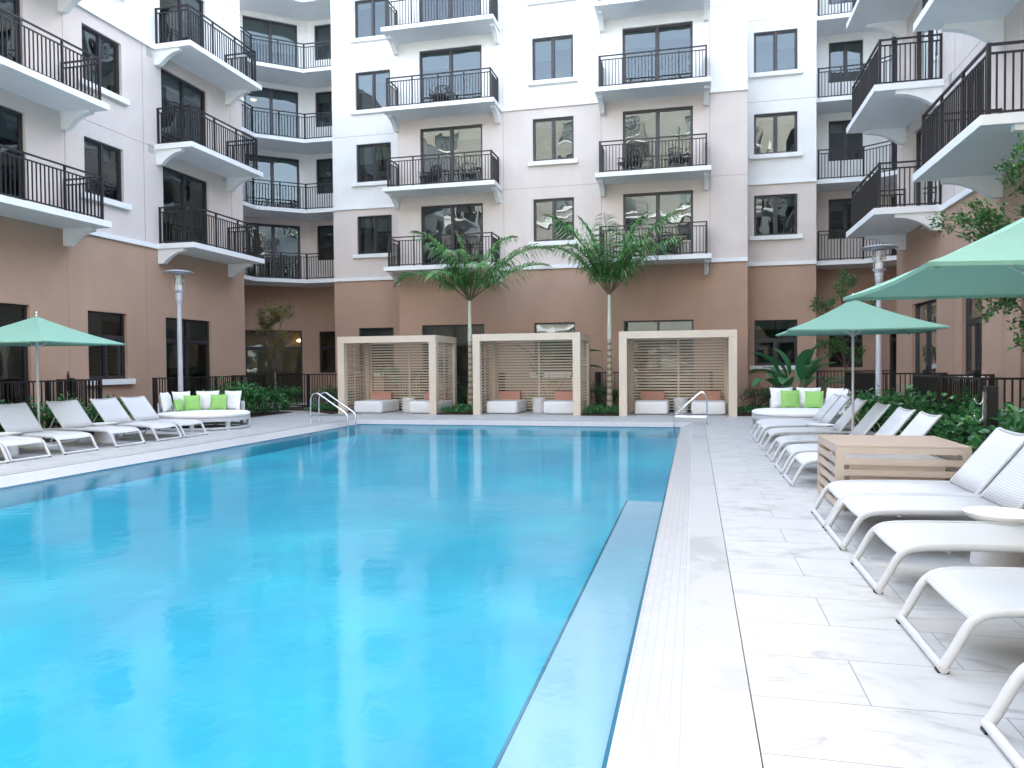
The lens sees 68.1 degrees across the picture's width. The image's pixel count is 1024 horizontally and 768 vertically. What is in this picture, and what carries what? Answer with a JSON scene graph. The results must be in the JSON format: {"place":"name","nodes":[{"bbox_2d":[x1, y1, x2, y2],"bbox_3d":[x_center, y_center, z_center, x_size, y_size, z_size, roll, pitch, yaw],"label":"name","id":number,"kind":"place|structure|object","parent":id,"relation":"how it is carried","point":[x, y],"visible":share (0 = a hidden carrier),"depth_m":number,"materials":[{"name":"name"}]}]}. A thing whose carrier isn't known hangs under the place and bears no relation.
{"place":"outdoors","nodes":[
{"label":"outdoors","id":0,"kind":"place"},
{"bbox_2d":[0,402,1023,767],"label":"pool deck","id":1,"kind":"structure","parent":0,"point":[840,666],"depth_m":4.30,"materials":[{"name":"tile"}]},
{"bbox_2d":[0,436,51,462],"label":"sun lounger","id":2,"kind":"object","parent":1,"relation":"on","point":[6,442],"visible":1,"depth_m":12.79,"materials":[{"name":"grey"}]},
{"bbox_2d":[0,402,98,454],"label":"sun lounger","id":3,"kind":"object","parent":1,"relation":"on","point":[18,417],"visible":0.92,"depth_m":14.01,"materials":[{"name":"grey"}]},
{"bbox_2d":[0,312,125,448],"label":"parasol","id":4,"kind":"object","parent":1,"relation":"on","point":[36,332],"visible":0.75,"depth_m":14.46,"materials":[{"name":"green fabric"}]},
{"bbox_2d":[43,399,145,447],"bbox_3d":[-8.373,0.767,15.130,1.842,0.889,0.789,0,1,15],"label":"sun lounger","id":5,"kind":"object","parent":1,"relation":"on","point":[70,415],"visible":0.93,"depth_m":15.16,"materials":[{"name":"grey"}]},
{"bbox_2d":[0,0,264,428],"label":"apartment building","id":6,"kind":"structure","parent":1,"relation":"on","point":[126,172],"depth_m":20.97,"materials":[{"name":"white paint"}]},
{"bbox_2d":[0,0,19,62],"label":"sliding door","id":7,"kind":"structure","parent":6,"relation":"in","point":[13,6],"depth_m":17.70,"materials":[{"name":"clear glass"}]},
{"bbox_2d":[0,106,22,199],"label":"sliding door","id":8,"kind":"structure","parent":6,"relation":"in","point":[11,124],"depth_m":17.77,"materials":[{"name":"glass"}]},
{"bbox_2d":[0,303,28,406],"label":"sliding door","id":9,"kind":"structure","parent":6,"relation":"in","point":[13,359],"depth_m":18.00,"materials":[{"name":"black glass"}]},
{"bbox_2d":[79,24,129,105],"bbox_3d":[-11.156,-8.483,20.177,0.840,1.630,1.700,0,1,14],"label":"window","id":10,"kind":"structure","parent":6,"relation":"in","point":[94,43],"depth_m":20.62,"materials":[{"name":"glass"}]},
{"bbox_2d":[81,137,131,210],"bbox_3d":[-11.132,-5.604,20.245,0.840,1.630,1.700,0,1,14],"label":"window","id":11,"kind":"structure","parent":6,"relation":"in","point":[100,159],"depth_m":20.66,"materials":[{"name":"glass"}]},
{"bbox_2d":[85,311,135,385],"bbox_3d":[-11.094,-0.955,20.355,0.840,1.950,1.700,0,1,14],"label":"window","id":12,"kind":"structure","parent":6,"relation":"in","point":[107,362],"depth_m":20.80,"materials":[{"name":"black glass"}]},
{"bbox_2d":[160,0,202,47],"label":"sliding door","id":13,"kind":"structure","parent":6,"relation":"in","point":[197,4],"depth_m":23.83,"materials":[{"name":"glass"}]},
{"bbox_2d":[161,68,204,145],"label":"sliding door","id":14,"kind":"structure","parent":6,"relation":"in","point":[175,91],"depth_m":23.82,"materials":[{"name":"glass"}]},
{"bbox_2d":[163,166,206,244],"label":"sliding door","id":15,"kind":"structure","parent":6,"relation":"in","point":[179,189],"depth_m":23.99,"materials":[{"name":"black glass"}]},
{"bbox_2d":[166,318,209,401],"bbox_3d":[-10.396,-0.499,23.661,0.646,3.030,2.230,0,1,14],"label":"sliding door","id":16,"kind":"structure","parent":6,"relation":"in","point":[195,333],"depth_m":24.05,"materials":[{"name":"black glass"}]},
{"bbox_2d":[89,397,182,441],"bbox_3d":[-8.111,0.739,16.220,1.842,0.889,0.789,0,1,13],"label":"sun lounger","id":17,"kind":"object","parent":1,"relation":"on","point":[110,409],"visible":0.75,"depth_m":16.27,"materials":[{"name":"grey"}]},
{"bbox_2d":[19,411,291,445],"bbox_3d":[-10.052,1.125,18.552,2.240,0.032,15.300,0,1,14],"label":"planting bed","id":18,"kind":"object","parent":1,"relation":"on","point":[258,413],"visible":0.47,"depth_m":23.66,"materials":[{"name":"brown soil"}]},
{"bbox_2d":[0,371,102,428],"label":"patio fence","id":19,"kind":"object","parent":18,"relation":"on","point":[70,386],"visible":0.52,"depth_m":17.47,"materials":[{"name":"black metal"}]},
{"bbox_2d":[163,270,193,391],"bbox_3d":[-8.963,-0.990,20.448,0.790,4.160,0.790,0,1,14],"label":"lamp post","id":20,"kind":"object","parent":18,"relation":"on","point":[178,291],"visible":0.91,"depth_m":20.39,"materials":[{"name":"silver metal"}]},
{"bbox_2d":[152,375,266,413],"bbox_3d":[-9.487,0.400,22.951,1.270,1.270,5.420,0,1,14],"label":"patio fence","id":21,"kind":"object","parent":18,"relation":"on","point":[240,378],"visible":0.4,"depth_m":22.12,"materials":[{"name":"black metal"}]},
{"bbox_2d":[120,396,207,437],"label":"sun lounger","id":22,"kind":"object","parent":1,"relation":"on","point":[139,408],"visible":0.79,"depth_m":17.14,"materials":[{"name":"grey"}]},
{"bbox_2d":[157,390,250,431],"bbox_3d":[-7.778,0.653,19.155,2.208,0.915,2.208,0,1,14],"label":"daybed","id":23,"kind":"object","parent":1,"relation":"on","point":[235,410],"visible":0.83,"depth_m":19.04,"materials":[{"name":"grey fabric"}]},
{"bbox_2d":[270,403,353,413],"bbox_3d":[-6.606,0.881,27.645,4.000,0.032,6.200,0,1,14],"label":"planting bed","id":24,"kind":"object","parent":1,"relation":"on","point":[301,408],"visible":0.2,"depth_m":26.50,"materials":[{"name":"brown soil"}]},
{"bbox_2d":[254,301,295,406],"bbox_3d":[-8.403,-1.018,26.930,1.587,3.862,1.044,-1,1,-1],"label":"tree","id":25,"kind":"object","parent":24,"relation":"on","point":[276,314],"visible":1,"depth_m":26.85,"materials":[{"name":"green plant"}]},
{"bbox_2d":[276,374,373,407],"bbox_3d":[-6.929,0.261,27.913,3.920,1.270,0.070,0,1,14],"label":"patio fence","id":26,"kind":"object","parent":1,"relation":"on","point":[308,389],"visible":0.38,"depth_m":28.03,"materials":[{"name":"black metal"}]},
{"bbox_2d":[0,424,679,767],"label":"pool basin","id":27,"kind":"object","parent":1,"relation":"in","point":[385,596],"visible":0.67,"depth_m":6.42,"materials":[{"name":"liquid"}]},
{"bbox_2d":[492,500,662,767],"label":"pool bench","id":28,"kind":"object","parent":27,"relation":"on","point":[564,719],"visible":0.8,"depth_m":4.52,"materials":[{"name":"paint"}]},
{"bbox_2d":[0,419,692,767],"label":"gutter tiles","id":29,"kind":"object","parent":1,"relation":"on","point":[647,729],"visible":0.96,"depth_m":4.89,"materials":[{"name":"white tile"}]},
{"bbox_2d":[354,399,398,412],"bbox_3d":[-4.505,0.738,25.335,1.000,0.400,1.500,0,1,15],"label":"ottoman","id":30,"kind":"object","parent":1,"relation":"on","point":[375,406],"visible":0.92,"depth_m":24.68,"materials":[{"name":"white fabric"}]},
{"bbox_2d":[0,418,762,767],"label":"pool coping","id":31,"kind":"object","parent":1,"relation":"on","point":[720,726],"visible":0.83,"depth_m":4.11,"materials":[{"name":"stone"}]},
{"bbox_2d":[337,335,456,414],"bbox_3d":[-3.759,-0.310,25.154,3.350,2.490,2.150,0,1,14],"label":"cabana","id":32,"kind":"object","parent":1,"relation":"on","point":[436,350],"visible":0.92,"depth_m":25.58,"materials":[{"name":"beige paint"}]},
{"bbox_2d":[436,411,486,414],"bbox_3d":[-1.542,0.911,24.631,1.160,0.032,2.210,0,1,14],"label":"planting bed","id":33,"kind":"object","parent":1,"relation":"on","point":[456,413],"visible":0.5,"depth_m":23.65,"materials":[{"name":"brown soil"}]},
{"bbox_2d":[393,230,552,409],"bbox_3d":[-1.123,-2.136,24.869,5.041,6.071,3.637,1,2,40],"label":"palm tree","id":34,"kind":"object","parent":33,"relation":"on","point":[466,280],"visible":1,"depth_m":24.81,"materials":[{"name":"green plant"}]},
{"bbox_2d":[487,399,526,413],"bbox_3d":[-0.158,0.723,24.442,1.000,0.400,1.500,0,1,14],"label":"ottoman","id":35,"kind":"object","parent":1,"relation":"on","point":[506,406],"visible":0.98,"depth_m":23.75,"materials":[{"name":"white fabric"}]},
{"bbox_2d":[472,332,589,415],"bbox_3d":[0.665,-0.321,24.088,3.350,2.490,2.150,0,1,14],"label":"cabana","id":36,"kind":"object","parent":1,"relation":"on","point":[580,346],"visible":0.94,"depth_m":24.74,"materials":[{"name":"beige paint"}]},
{"bbox_2d":[240,0,897,406],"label":"apartment building","id":37,"kind":"structure","parent":1,"relation":"on","point":[558,108],"depth_m":27.50,"materials":[{"name":"white paint"}]},
{"bbox_2d":[242,16,296,66],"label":"sliding door","id":38,"kind":"structure","parent":37,"relation":"in","point":[255,26],"depth_m":32.51,"materials":[{"name":"clear glass"}]},
{"bbox_2d":[244,88,298,138],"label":"sliding door","id":39,"kind":"structure","parent":37,"relation":"in","point":[267,98],"depth_m":32.77,"materials":[{"name":"glass"}]},
{"bbox_2d":[245,154,299,208],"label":"sliding door","id":40,"kind":"structure","parent":37,"relation":"in","point":[273,168],"depth_m":32.82,"materials":[{"name":"glass"}]},
{"bbox_2d":[246,223,300,278],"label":"sliding door","id":41,"kind":"structure","parent":37,"relation":"in","point":[273,238],"depth_m":32.88,"materials":[{"name":"grey glass"}]},
{"bbox_2d":[245,330,302,402],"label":"sliding door","id":42,"kind":"structure","parent":37,"relation":"in","point":[257,360],"depth_m":33.08,"materials":[{"name":"black glass"}]},
{"bbox_2d":[320,331,335,372],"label":"window","id":43,"kind":"structure","parent":37,"relation":"in","point":[327,338],"depth_m":33.71,"materials":[{"name":"black glass"}]},
{"bbox_2d":[350,0,388,43],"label":"window","id":44,"kind":"structure","parent":37,"relation":"in","point":[369,14],"depth_m":30.89,"materials":[{"name":"clear glass"}]},
{"bbox_2d":[351,70,389,114],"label":"window","id":45,"kind":"structure","parent":37,"relation":"in","point":[370,86],"depth_m":30.63,"materials":[{"name":"clear glass"}]},
{"bbox_2d":[353,215,391,258],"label":"window","id":46,"kind":"structure","parent":37,"relation":"in","point":[374,232],"depth_m":30.75,"materials":[{"name":"black glass"}]},
{"bbox_2d":[352,143,394,186],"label":"window","id":47,"kind":"structure","parent":37,"relation":"in","point":[371,158],"depth_m":30.68,"materials":[{"name":"clear glass"}]},
{"bbox_2d":[355,328,393,374],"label":"window","id":48,"kind":"structure","parent":37,"relation":"in","point":[363,331],"depth_m":30.81,"materials":[{"name":"black glass"}]},
{"bbox_2d":[420,0,480,21],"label":"sliding door","id":49,"kind":"structure","parent":37,"relation":"in","point":[472,10],"depth_m":28.66,"materials":[{"name":"glass"}]},
{"bbox_2d":[420,45,481,102],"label":"sliding door","id":50,"kind":"structure","parent":37,"relation":"in","point":[463,58],"depth_m":28.36,"materials":[{"name":"glass"}]},
{"bbox_2d":[421,124,482,184],"bbox_3d":[-2.167,-8.375,28.496,2.480,2.390,0.645,0,1,14],"label":"sliding door","id":51,"kind":"structure","parent":37,"relation":"in","point":[459,138],"depth_m":28.67,"materials":[{"name":"clear glass"}]},
{"bbox_2d":[422,203,482,264],"bbox_3d":[-2.143,-5.496,28.565,2.480,2.390,0.645,0,1,14],"label":"sliding door","id":52,"kind":"structure","parent":37,"relation":"in","point":[462,218],"depth_m":28.59,"materials":[{"name":"glass"}]},
{"bbox_2d":[423,324,483,404],"bbox_3d":[-2.103,-0.702,28.678,2.480,3.060,0.646,0,1,14],"label":"sliding door","id":53,"kind":"structure","parent":37,"relation":"in","point":[460,332],"depth_m":28.63,"materials":[{"name":"black glass"}]},
{"bbox_2d":[527,35,577,85],"bbox_3d":[1.521,-11.606,27.425,1.810,1.700,0.840,0,1,14],"label":"window","id":54,"kind":"structure","parent":37,"relation":"in","point":[553,56],"depth_m":27.39,"materials":[{"name":"glass"}]},
{"bbox_2d":[530,322,574,376],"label":"window","id":55,"kind":"structure","parent":37,"relation":"in","point":[561,327],"depth_m":27.61,"materials":[{"name":"grey glass"}]},
{"bbox_2d":[528,116,577,166],"bbox_3d":[1.545,-8.727,27.493,1.810,1.700,0.840,0,1,14],"label":"window","id":56,"kind":"structure","parent":37,"relation":"in","point":[553,138],"depth_m":27.48,"materials":[{"name":"glass"}]},
{"bbox_2d":[529,198,578,246],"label":"window","id":57,"kind":"structure","parent":37,"relation":"in","point":[563,208],"depth_m":27.84,"materials":[{"name":"grey glass"}]},
{"bbox_2d":[622,22,692,82],"bbox_3d":[5.130,-11.273,26.665,2.460,2.390,0.645,0,1,14],"label":"sliding door","id":58,"kind":"structure","parent":37,"relation":"in","point":[677,35],"depth_m":26.73,"materials":[{"name":"clear glass"}]},
{"bbox_2d":[623,190,692,255],"bbox_3d":[5.177,-5.515,26.801,2.460,2.390,0.645,0,1,14],"label":"sliding door","id":59,"kind":"structure","parent":37,"relation":"in","point":[658,204],"depth_m":26.77,"materials":[{"name":"grey glass"}]},
{"bbox_2d":[623,106,692,170],"bbox_3d":[5.154,-8.394,26.733,2.460,2.390,0.645,0,1,14],"label":"sliding door","id":60,"kind":"structure","parent":37,"relation":"in","point":[668,121],"depth_m":26.78,"materials":[{"name":"glass"}]},
{"bbox_2d":[624,320,693,404],"bbox_3d":[5.217,-0.721,26.914,2.460,3.060,0.646,0,1,14],"label":"sliding door","id":61,"kind":"structure","parent":37,"relation":"in","point":[652,325],"depth_m":26.87,"materials":[{"name":"black glass"}]},
{"bbox_2d":[750,319,796,369],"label":"window","id":62,"kind":"structure","parent":37,"relation":"in","point":[765,331],"depth_m":27.29,"materials":[{"name":"black glass"}]},
{"bbox_2d":[749,194,802,240],"bbox_3d":[9.435,-5.940,27.208,1.790,1.610,0.840,0,1,14],"label":"window","id":63,"kind":"structure","parent":37,"relation":"in","point":[775,216],"depth_m":27.45,"materials":[{"name":"grey glass"}]},
{"bbox_2d":[749,112,802,159],"bbox_3d":[9.411,-8.819,27.140,1.790,1.610,0.840,0,1,14],"label":"window","id":64,"kind":"structure","parent":37,"relation":"in","point":[775,135],"depth_m":27.37,"materials":[{"name":"clear glass"}]},
{"bbox_2d":[749,29,802,78],"bbox_3d":[9.387,-11.698,27.071,1.790,1.610,0.840,0,1,14],"label":"window","id":65,"kind":"structure","parent":37,"relation":"in","point":[775,53],"depth_m":27.03,"materials":[{"name":"clear glass"}]},
{"bbox_2d":[829,198,861,238],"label":"window","id":66,"kind":"structure","parent":37,"relation":"in","point":[840,210],"depth_m":28.65,"materials":[{"name":"black glass"}]},
{"bbox_2d":[829,335,861,366],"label":"window","id":67,"kind":"structure","parent":37,"relation":"in","point":[858,343],"depth_m":28.74,"materials":[{"name":"black glass"}]},
{"bbox_2d":[829,120,862,160],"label":"window","id":68,"kind":"structure","parent":37,"relation":"in","point":[838,138],"depth_m":28.53,"materials":[{"name":"glass"}]},
{"bbox_2d":[829,40,862,82],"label":"window","id":69,"kind":"structure","parent":37,"relation":"in","point":[851,52],"depth_m":28.12,"materials":[{"name":"clear glass"}]},
{"bbox_2d":[581,411,618,415],"bbox_3d":[2.857,0.899,23.571,1.110,0.032,2.210,0,1,14],"label":"planting bed","id":70,"kind":"object","parent":1,"relation":"on","point":[599,414],"visible":0.5,"depth_m":22.60,"materials":[{"name":"brown soil"}]},
{"bbox_2d":[541,209,687,411],"bbox_3d":[3.147,-2.313,23.841,4.675,6.403,3.117,0,1,14],"label":"palm tree","id":71,"kind":"object","parent":70,"relation":"on","point":[605,273],"visible":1,"depth_m":23.56,"materials":[{"name":"green plant"}]},
{"bbox_2d":[250,401,998,474],"bbox_3d":[-1.659,0.962,14.976,17.091,0.294,20.446,0,1,14],"label":"ground cover","id":72,"kind":"object","parent":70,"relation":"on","point":[460,408],"visible":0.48,"depth_m":23.70,"materials":[{"name":"green plant"}]},
{"bbox_2d":[635,399,669,414],"bbox_3d":[4.359,0.707,23.508,1.000,0.400,1.500,0,1,14],"label":"ottoman","id":73,"kind":"object","parent":1,"relation":"on","point":[652,407],"visible":0.98,"depth_m":22.80,"materials":[{"name":"white fabric"}]},
{"bbox_2d":[619,329,736,416],"bbox_3d":[5.039,-0.333,23.034,3.350,2.490,2.150,0,1,14],"label":"cabana","id":74,"kind":"object","parent":1,"relation":"on","point":[627,339],"visible":0.98,"depth_m":23.76,"materials":[{"name":"beige paint"}]},
{"bbox_2d":[737,405,769,415],"bbox_3d":[8.332,0.836,24.329,2.400,0.032,5.650,0,1,14],"label":"planting bed","id":75,"kind":"object","parent":1,"relation":"on","point":[744,414],"visible":0.21,"depth_m":22.48,"materials":[{"name":"brown soil"}]},
{"bbox_2d":[749,346,843,390],"bbox_3d":[8.688,-0.139,22.776,2.998,2.018,3.201,0,1,14],"label":"paddle leaf plant","id":76,"kind":"object","parent":75,"relation":"on","point":[806,369],"visible":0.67,"depth_m":22.44,"materials":[{"name":"green plant"}]},
{"bbox_2d":[750,393,841,437],"bbox_3d":[5.848,0.640,15.486,1.842,0.889,0.789,0,1,13],"label":"sun lounger","id":77,"kind":"object","parent":1,"relation":"on","point":[826,407],"visible":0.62,"depth_m":15.53,"materials":[{"name":"grey"}]},
{"bbox_2d":[752,387,851,428],"bbox_3d":[6.807,0.563,17.873,2.208,0.915,2.208,0,1,14],"label":"daybed","id":78,"kind":"object","parent":1,"relation":"on","point":[775,410],"visible":0.56,"depth_m":17.91,"materials":[{"name":"grey fabric"}]},
{"bbox_2d":[753,395,855,442],"bbox_3d":[5.628,0.664,14.574,1.842,0.889,0.789,0,1,14],"label":"sun lounger","id":79,"kind":"object","parent":1,"relation":"on","point":[835,409],"visible":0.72,"depth_m":14.52,"materials":[{"name":"grey"}]},
{"bbox_2d":[759,398,875,450],"bbox_3d":[5.313,0.697,13.267,1.842,0.889,0.789,0,1,14],"label":"sun lounger","id":80,"kind":"object","parent":1,"relation":"on","point":[841,423],"visible":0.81,"depth_m":13.15,"materials":[{"name":"grey"}]},
{"bbox_2d":[766,402,890,461],"bbox_3d":[4.953,0.736,11.770,1.842,0.889,0.789,0,1,13],"label":"sun lounger","id":81,"kind":"object","parent":1,"relation":"on","point":[871,418],"visible":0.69,"depth_m":11.71,"materials":[{"name":"grey"}]},
{"bbox_2d":[775,406,915,473],"bbox_3d":[4.643,0.769,10.485,1.842,0.889,0.789,0,1,13],"label":"sun lounger","id":82,"kind":"object","parent":1,"relation":"on","point":[897,420],"visible":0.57,"depth_m":10.44,"materials":[{"name":"grey"}]},
{"bbox_2d":[776,293,949,431],"bbox_3d":[5.512,-0.148,12.250,2.200,2.625,2.200,0,1,15],"label":"parasol","id":83,"kind":"object","parent":1,"relation":"on","point":[852,319],"visible":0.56,"depth_m":11.68,"materials":[{"name":"green fabric"}]},
{"bbox_2d":[783,411,945,485],"bbox_3d":[4.394,0.795,9.451,1.842,0.889,0.789,0,1,13],"label":"sun lounger","id":84,"kind":"object","parent":1,"relation":"on","point":[922,423],"visible":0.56,"depth_m":9.39,"materials":[{"name":"grey"}]},
{"bbox_2d":[817,434,971,510],"bbox_3d":[4.046,0.938,8.161,1.240,0.670,1.210,0,1,14],"label":"towel bin","id":85,"kind":"object","parent":1,"relation":"on","point":[878,457],"visible":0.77,"depth_m":7.69,"materials":[{"name":"beige laminate"}]},
{"bbox_2d":[811,427,1023,527],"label":"sun lounger","id":86,"kind":"object","parent":1,"relation":"on","point":[989,460],"visible":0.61,"depth_m":7.01,"materials":[{"name":"grey"}]},
{"bbox_2d":[824,447,1023,549],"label":"sun lounger","id":87,"kind":"object","parent":1,"relation":"on","point":[1005,488],"visible":0.91,"depth_m":6.28,"materials":[{"name":"grey"}]},
{"bbox_2d":[843,217,1023,302],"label":"parasol","id":88,"kind":"object","parent":1,"relation":"on","point":[991,265],"visible":0.86,"depth_m":5.50,"materials":[{"name":"green fabric"}]},
{"bbox_2d":[851,520,1023,593],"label":"sun lounger","id":89,"kind":"object","parent":1,"relation":"on","point":[902,539],"visible":1,"depth_m":5.14,"materials":[{"name":"grey"}]},
{"bbox_2d":[896,567,1023,673],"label":"sun lounger","id":90,"kind":"object","parent":1,"relation":"on","point":[975,596],"visible":1,"depth_m":3.95,"materials":[{"name":"grey"}]},
{"bbox_2d":[962,506,1023,567],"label":"side table","id":91,"kind":"object","parent":1,"relation":"on","point":[1003,515],"visible":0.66,"depth_m":5.53,"materials":[{"name":"white plastic"}]},
{"bbox_2d":[980,663,1023,767],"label":"sun lounger","id":92,"kind":"object","parent":1,"relation":"on","point":[991,719],"visible":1,"depth_m":3.04,"materials":[{"name":"grey"}]},
{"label":"planting bed","id":93,"kind":"structure","parent":1,"relation":"on","visible":0},
{"bbox_2d":[807,266,875,371],"bbox_3d":[9.996,-1.356,22.896,2.055,4.423,0.953,0,1,14],"label":"tree","id":94,"kind":"object","parent":93,"relation":"on","point":[831,301],"visible":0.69,"depth_m":22.85,"materials":[{"name":"green plant"}]},
{"bbox_2d":[860,244,898,397],"bbox_3d":[8.287,-1.054,17.115,0.790,4.160,0.790,0,1,14],"label":"lamp post","id":95,"kind":"object","parent":93,"relation":"on","point":[879,269],"visible":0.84,"depth_m":17.06,"materials":[{"name":"silver metal"}]},
{"bbox_2d":[843,384,931,432],"bbox_3d":[6.895,0.530,14.136,1.394,1.110,1.387,-1,1,-11],"label":"clusia shrub","id":96,"kind":"object","parent":93,"relation":"on","point":[872,399],"visible":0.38,"depth_m":13.90,"materials":[{"name":"green plant"}]},
{"bbox_2d":[844,364,946,417],"bbox_3d":[9.589,0.236,19.201,1.520,1.460,3.670,0,1,14],"label":"patio fence","id":97,"kind":"object","parent":93,"relation":"on","point":[863,381],"visible":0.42,"depth_m":18.64,"materials":[{"name":"black metal"}]},
{"bbox_2d":[909,392,980,450],"bbox_3d":[6.493,0.636,11.165,1.195,1.043,1.111,1,2,39],"label":"clusia shrub","id":98,"kind":"object","parent":93,"relation":"on","point":[971,406],"visible":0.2,"depth_m":11.17,"materials":[{"name":"green plant"}]},
{"bbox_2d":[901,387,998,441],"bbox_3d":[6.680,0.590,11.729,1.416,1.109,1.422,0,1,14],"label":"clusia shrub","id":99,"kind":"object","parent":93,"relation":"on","point":[957,403],"visible":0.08,"depth_m":11.47,"materials":[{"name":"green plant"}]},
{"bbox_2d":[912,364,1023,413],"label":"patio fence","id":100,"kind":"object","parent":93,"relation":"on","point":[923,383],"visible":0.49,"depth_m":12.93,"materials":[{"name":"black metal"}]},
{"bbox_2d":[925,132,1023,351],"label":"tree","id":101,"kind":"object","parent":93,"relation":"on","point":[983,215],"visible":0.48,"depth_m":10.76,"materials":[{"name":"green plant"}]},
{"bbox_2d":[937,397,1023,459],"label":"clusia shrub","id":102,"kind":"object","parent":93,"relation":"on","point":[968,419],"visible":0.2,"depth_m":9.75,"materials":[{"name":"green plant"}]},
{"bbox_2d":[974,386,997,475],"bbox_3d":[5.452,0.636,8.735,0.235,1.225,0.100,0,1,14],"label":"hook post","id":103,"kind":"object","parent":93,"relation":"on","point":[989,402],"visible":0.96,"depth_m":8.67,"materials":[{"name":"black metal"}]},
{"bbox_2d":[971,412,1023,473],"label":"clusia shrub","id":104,"kind":"object","parent":93,"relation":"on","point":[1016,423],"visible":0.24,"depth_m":8.52,"materials":[{"name":"green plant"}]},
{"label":"ground","id":105,"kind":"structure","parent":0,"visible":0},
{"bbox_2d":[846,0,1023,413],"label":"apartment building","id":106,"kind":"structure","parent":105,"relation":"on","point":[944,112],"depth_m":16.59,"materials":[{"name":"white paint"}]},
{"bbox_2d":[915,299,936,390],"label":"sliding door","id":107,"kind":"structure","parent":106,"relation":"in","point":[925,342],"depth_m":19.23,"materials":[{"name":"glass"}]},
{"bbox_2d":[917,30,937,78],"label":"sliding door","id":108,"kind":"structure","parent":106,"relation":"in","point":[930,31],"depth_m":19.16,"materials":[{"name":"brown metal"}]},
{"bbox_2d":[959,298,984,381],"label":"window","id":109,"kind":"structure","parent":106,"relation":"in","point":[973,326],"depth_m":15.99,"materials":[{"name":"black glass"}]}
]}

